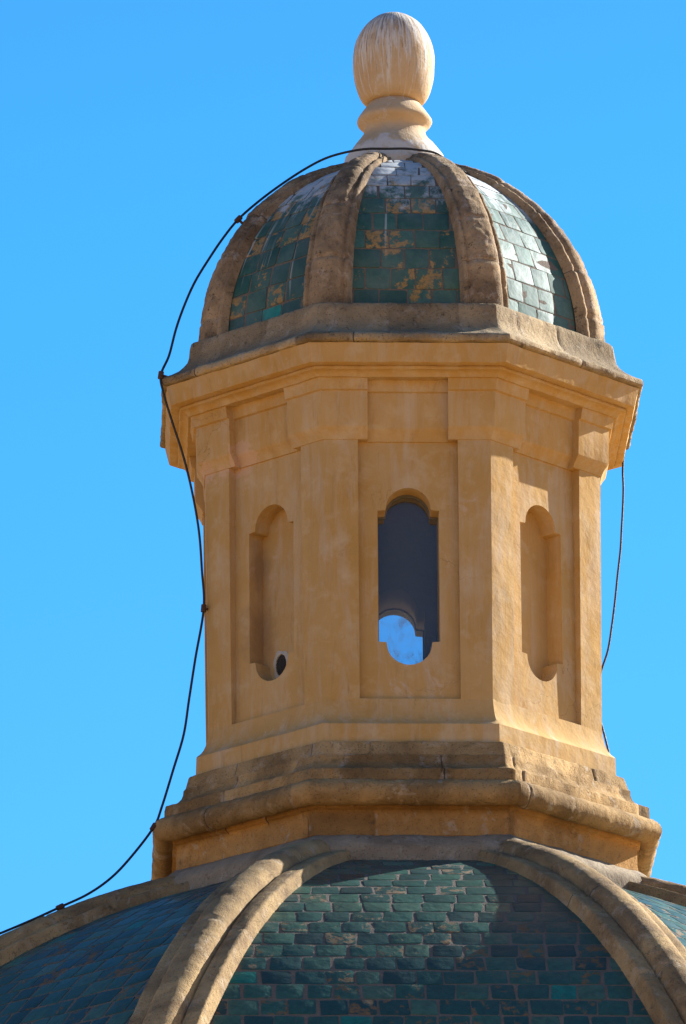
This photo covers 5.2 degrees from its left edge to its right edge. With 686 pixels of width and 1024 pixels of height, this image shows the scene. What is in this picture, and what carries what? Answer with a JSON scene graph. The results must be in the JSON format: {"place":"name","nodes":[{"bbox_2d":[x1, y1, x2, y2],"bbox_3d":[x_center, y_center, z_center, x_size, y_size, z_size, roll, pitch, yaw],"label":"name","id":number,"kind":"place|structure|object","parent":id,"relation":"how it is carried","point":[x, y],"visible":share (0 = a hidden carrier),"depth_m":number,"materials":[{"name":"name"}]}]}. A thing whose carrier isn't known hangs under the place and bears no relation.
{"place":"outdoors","nodes":[
{"label":"outdoors","id":0,"kind":"place"},
{"bbox_2d":[0,0,685,934],"label":"sky","id":1,"kind":"structure","parent":0,"point":[134,134],"materials":[{"name":"blue"}]},
{"label":"ground","id":2,"kind":"structure","parent":0,"visible":0},
{"bbox_2d":[0,805,685,1023],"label":"church dome","id":3,"kind":"structure","parent":2,"relation":"on","point":[409,914],"depth_m":53.33,"materials":[{"name":"teal tile"}]},
{"bbox_2d":[151,12,661,879],"bbox_3d":[0.429,-0.591,57.967,3.845,6.887,3.839,-1,-18,0],"label":"lantern","id":4,"kind":"object","parent":3,"relation":"on","point":[403,384],"visible":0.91,"depth_m":56.56,"materials":[{"name":"stone"}]},
{"bbox_2d":[0,147,469,934],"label":"conductor cable","id":5,"kind":"object","parent":4,"relation":"attached to","point":[204,605],"visible":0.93,"depth_m":57.06,"materials":[{"name":"metal"}]},
{"bbox_2d":[602,455,624,752],"bbox_3d":[2.100,0.923,58.236,0.199,2.879,0.385,-8,-19,22],"label":"conductor cable","id":6,"kind":"object","parent":4,"relation":"hanging from","point":[613,612],"visible":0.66,"depth_m":58.28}
]}

